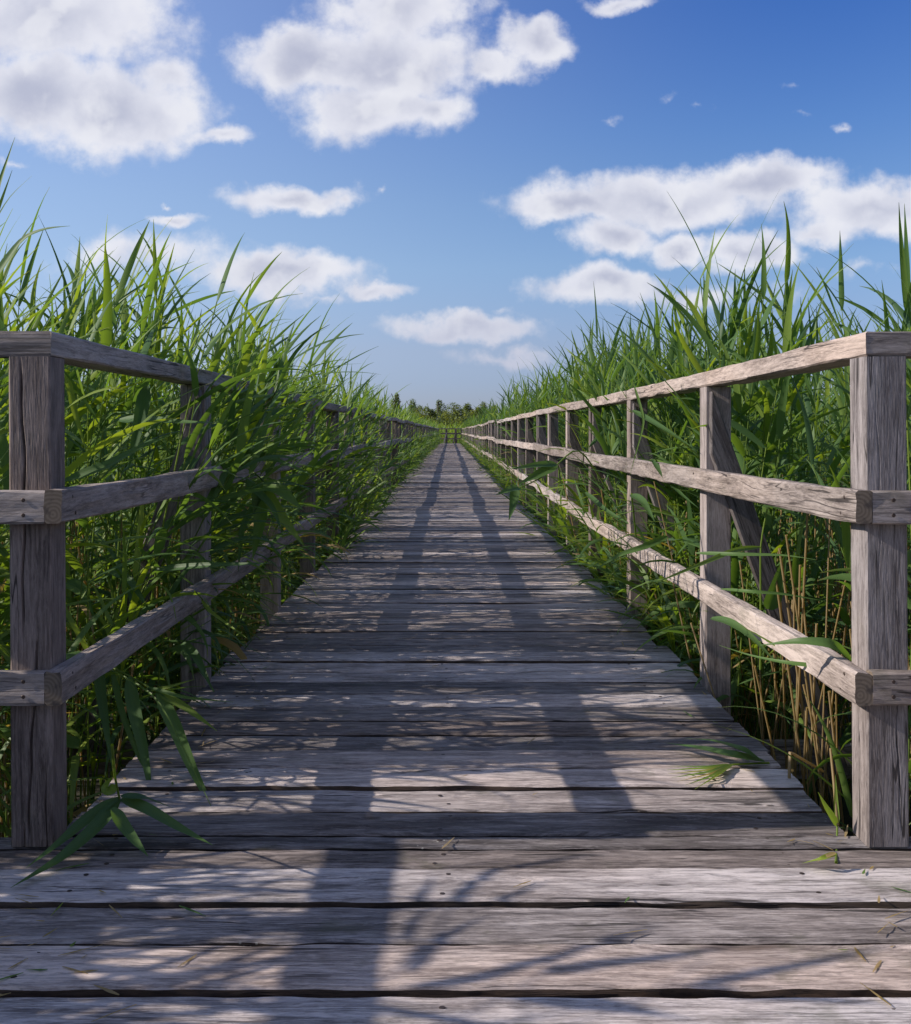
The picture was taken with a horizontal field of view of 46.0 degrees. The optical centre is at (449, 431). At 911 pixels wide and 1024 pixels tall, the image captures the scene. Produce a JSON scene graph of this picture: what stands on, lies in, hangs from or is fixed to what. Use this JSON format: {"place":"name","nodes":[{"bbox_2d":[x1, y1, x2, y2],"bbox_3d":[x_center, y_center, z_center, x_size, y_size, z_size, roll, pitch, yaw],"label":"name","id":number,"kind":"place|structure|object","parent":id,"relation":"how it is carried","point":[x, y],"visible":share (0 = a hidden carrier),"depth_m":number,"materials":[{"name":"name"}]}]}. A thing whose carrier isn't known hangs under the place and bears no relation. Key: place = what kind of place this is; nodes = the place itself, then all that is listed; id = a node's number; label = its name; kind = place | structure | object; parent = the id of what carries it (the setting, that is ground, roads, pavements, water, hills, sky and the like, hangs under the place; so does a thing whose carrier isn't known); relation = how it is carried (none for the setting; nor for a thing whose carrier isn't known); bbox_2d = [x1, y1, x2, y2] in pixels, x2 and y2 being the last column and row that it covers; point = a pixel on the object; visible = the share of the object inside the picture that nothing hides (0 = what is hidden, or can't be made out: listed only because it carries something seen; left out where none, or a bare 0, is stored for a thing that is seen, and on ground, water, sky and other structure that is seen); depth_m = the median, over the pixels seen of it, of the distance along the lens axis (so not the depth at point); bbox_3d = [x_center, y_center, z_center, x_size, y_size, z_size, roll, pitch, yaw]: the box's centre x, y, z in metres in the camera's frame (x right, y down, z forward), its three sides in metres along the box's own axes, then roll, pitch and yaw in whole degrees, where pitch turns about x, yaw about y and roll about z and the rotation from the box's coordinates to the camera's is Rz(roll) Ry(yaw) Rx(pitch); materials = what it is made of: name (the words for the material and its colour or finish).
{"place":"outdoors","nodes":[
{"label":"outdoors","id":0,"kind":"place"},
{"bbox_2d":[435,421,463,442],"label":"reed field","id":1,"kind":"structure","parent":0,"point":[448,431],"depth_m":84.97,"materials":[{"name":"green plant"}]},
{"bbox_2d":[0,445,910,836],"bbox_3d":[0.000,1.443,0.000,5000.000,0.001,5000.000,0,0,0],"label":"ground","id":2,"kind":"structure","parent":0,"point":[848,821],"depth_m":4.33,"materials":[{"name":"brown soil"}]},
{"bbox_2d":[0,187,441,837],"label":"reed bed","id":3,"kind":"object","parent":2,"relation":"on","point":[120,537],"visible":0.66,"depth_m":4.02,"materials":[{"name":"green plant"}]},
{"bbox_2d":[0,138,65,272],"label":"tall reed","id":4,"kind":"object","parent":3,"relation":"attached to","point":[7,256],"visible":1,"depth_m":2.71,"materials":[{"name":"green plant"}]},
{"bbox_2d":[65,372,217,482],"bbox_3d":[-1.043,0.020,3.194,0.839,0.375,0.329,0,0,44],"label":"leaning reed","id":5,"kind":"object","parent":3,"relation":"in","point":[139,415],"visible":0.89,"depth_m":3.13,"materials":[{"name":"green plant"}]},
{"bbox_2d":[66,653,228,805],"bbox_3d":[-0.853,0.794,2.847,0.960,0.350,0.159,0,0,38],"label":"bent reed","id":6,"kind":"object","parent":3,"relation":"in","point":[166,700],"visible":0.77,"depth_m":2.79,"materials":[{"name":"green plant"}]},
{"bbox_2d":[158,447,319,570],"bbox_3d":[-0.878,0.291,4.172,0.118,0.464,1.137,0,0,-45],"label":"leaning reed","id":7,"kind":"object","parent":3,"relation":"on","point":[267,500],"visible":0.76,"depth_m":3.98,"materials":[{"name":"green plant"}]},
{"bbox_2d":[389,392,401,416],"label":"tree","id":8,"kind":"object","parent":2,"relation":"on","point":[396,398],"visible":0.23,"depth_m":221.14,"materials":[{"name":"green plant"}]},
{"bbox_2d":[406,399,416,412],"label":"tree","id":9,"kind":"object","parent":2,"relation":"on","point":[413,403],"visible":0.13,"depth_m":238.66,"materials":[{"name":"green plant"}]},
{"bbox_2d":[411,405,423,414],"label":"tree","id":10,"kind":"object","parent":2,"relation":"on","point":[420,407],"visible":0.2,"depth_m":226.00,"materials":[{"name":"green plant"}]},
{"bbox_2d":[419,406,438,422],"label":"tree","id":11,"kind":"object","parent":2,"relation":"on","point":[431,415],"visible":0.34,"depth_m":224.09,"materials":[{"name":"green plant"}]},
{"bbox_2d":[434,399,446,421],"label":"birch tree","id":12,"kind":"object","parent":2,"relation":"on","point":[438,410],"visible":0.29,"depth_m":238.60,"materials":[{"name":"green plant"}]},
{"bbox_2d":[437,410,452,425],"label":"tree","id":13,"kind":"object","parent":2,"relation":"on","point":[445,412],"visible":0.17,"depth_m":227.43,"materials":[{"name":"green plant"}]},
{"bbox_2d":[439,402,465,425],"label":"tree","id":14,"kind":"object","parent":2,"relation":"on","point":[444,416],"visible":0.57,"depth_m":224.48,"materials":[{"name":"green plant"}]},
{"bbox_2d":[387,405,519,434],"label":"thicket","id":15,"kind":"object","parent":2,"relation":"on","point":[433,419],"visible":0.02,"depth_m":219.50,"materials":[{"name":"green plant"}]},
{"bbox_2d":[0,443,910,1023],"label":"boardwalk","id":16,"kind":"structure","parent":2,"relation":"on","point":[324,877],"depth_m":2.31,"materials":[{"name":"grey wood"}]},
{"bbox_2d":[12,744,211,886],"bbox_3d":[-0.687,0.737,2.225,0.268,0.292,0.416,0,0,27],"label":"reed sprig","id":17,"kind":"object","parent":16,"relation":"on","point":[96,819],"visible":1,"depth_m":2.29,"materials":[{"name":"green plant"}]},
{"bbox_2d":[0,331,437,846],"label":"wooden railing","id":18,"kind":"object","parent":16,"relation":"attached to","point":[43,680],"visible":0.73,"depth_m":2.35,"materials":[{"name":"grey wood"}]},
{"bbox_2d":[66,562,266,691],"bbox_3d":[-0.869,0.567,3.217,0.485,0.375,0.602,0,0,-33],"label":"leaning reed","id":19,"kind":"object","parent":18,"relation":"attached to","point":[190,650],"visible":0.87,"depth_m":3.21,"materials":[{"name":"green plant"}]},
{"bbox_2d":[438,428,461,442],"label":"wooden railing","id":20,"kind":"object","parent":16,"relation":"attached to","point":[455,438],"visible":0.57,"depth_m":78.95,"materials":[{"name":"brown wood"}]},
{"bbox_2d":[0,487,910,1021],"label":"leaf litter","id":21,"kind":"object","parent":16,"relation":"on","point":[442,847],"visible":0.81,"depth_m":1.99,"materials":[{"name":"brown plant"}]},
{"bbox_2d":[461,331,910,846],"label":"wooden railing","id":22,"kind":"object","parent":16,"relation":"attached to","point":[871,681],"visible":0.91,"depth_m":2.67,"materials":[{"name":"grey wood"}]},
{"bbox_2d":[496,450,628,523],"bbox_3d":[0.576,0.292,5.598,0.703,0.379,0.613,0,0,0],"label":"leaning reed","id":23,"kind":"object","parent":22,"relation":"attached to","point":[546,468],"visible":0.98,"depth_m":5.50,"materials":[{"name":"green plant"}]},
{"bbox_2d":[592,386,697,571],"bbox_3d":[0.869,0.181,4.406,0.432,0.762,0.465,0,0,28],"label":"leaning reed","id":24,"kind":"object","parent":22,"relation":"attached to","point":[641,500],"visible":0.97,"depth_m":4.35,"materials":[{"name":"green plant"}]},
{"bbox_2d":[646,509,822,669],"bbox_3d":[0.787,0.485,3.041,0.593,0.496,0.336,0,0,-25],"label":"leaning reed","id":25,"kind":"object","parent":22,"relation":"attached to","point":[770,601],"visible":0.93,"depth_m":3.11,"materials":[{"name":"green plant"}]},
{"bbox_2d":[720,637,851,666],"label":"leaning reed","id":26,"kind":"object","parent":22,"relation":"attached to","point":[831,644],"visible":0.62,"depth_m":2.43,"materials":[{"name":"green plant"}]},
{"bbox_2d":[669,738,769,787],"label":"reed sprig","id":27,"kind":"object","parent":16,"relation":"on","point":[719,769],"visible":1,"depth_m":2.85,"materials":[{"name":"green plant"}]},
{"bbox_2d":[788,752,823,778],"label":"dry stalk","id":28,"kind":"object","parent":16,"relation":"on","point":[800,758],"visible":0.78,"depth_m":2.75,"materials":[{"name":"brown plant"}]},
{"bbox_2d":[805,748,839,863],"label":"reed shoot","id":29,"kind":"object","parent":16,"relation":"on","point":[834,816],"visible":0.97,"depth_m":2.38,"materials":[{"name":"green plant"}]},
{"bbox_2d":[458,403,473,421],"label":"tree","id":30,"kind":"object","parent":2,"relation":"on","point":[466,407],"visible":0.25,"depth_m":229.99,"materials":[{"name":"green plant"}]},
{"bbox_2d":[468,405,483,418],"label":"tree","id":31,"kind":"object","parent":2,"relation":"on","point":[475,411],"visible":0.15,"depth_m":219.39,"materials":[{"name":"green plant"}]},
{"bbox_2d":[480,401,492,413],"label":"tree","id":32,"kind":"object","parent":2,"relation":"on","point":[483,403],"visible":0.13,"depth_m":231.35,"materials":[{"name":"green plant"}]},
{"bbox_2d":[459,193,910,835],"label":"reed bed","id":33,"kind":"object","parent":2,"relation":"on","point":[787,427],"visible":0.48,"depth_m":4.49,"materials":[{"name":"green plant"}]},
{"bbox_2d":[0,0,910,423],"label":"sky","id":34,"kind":"structure","parent":0,"point":[462,176],"materials":[{"name":"blue"}]}
]}

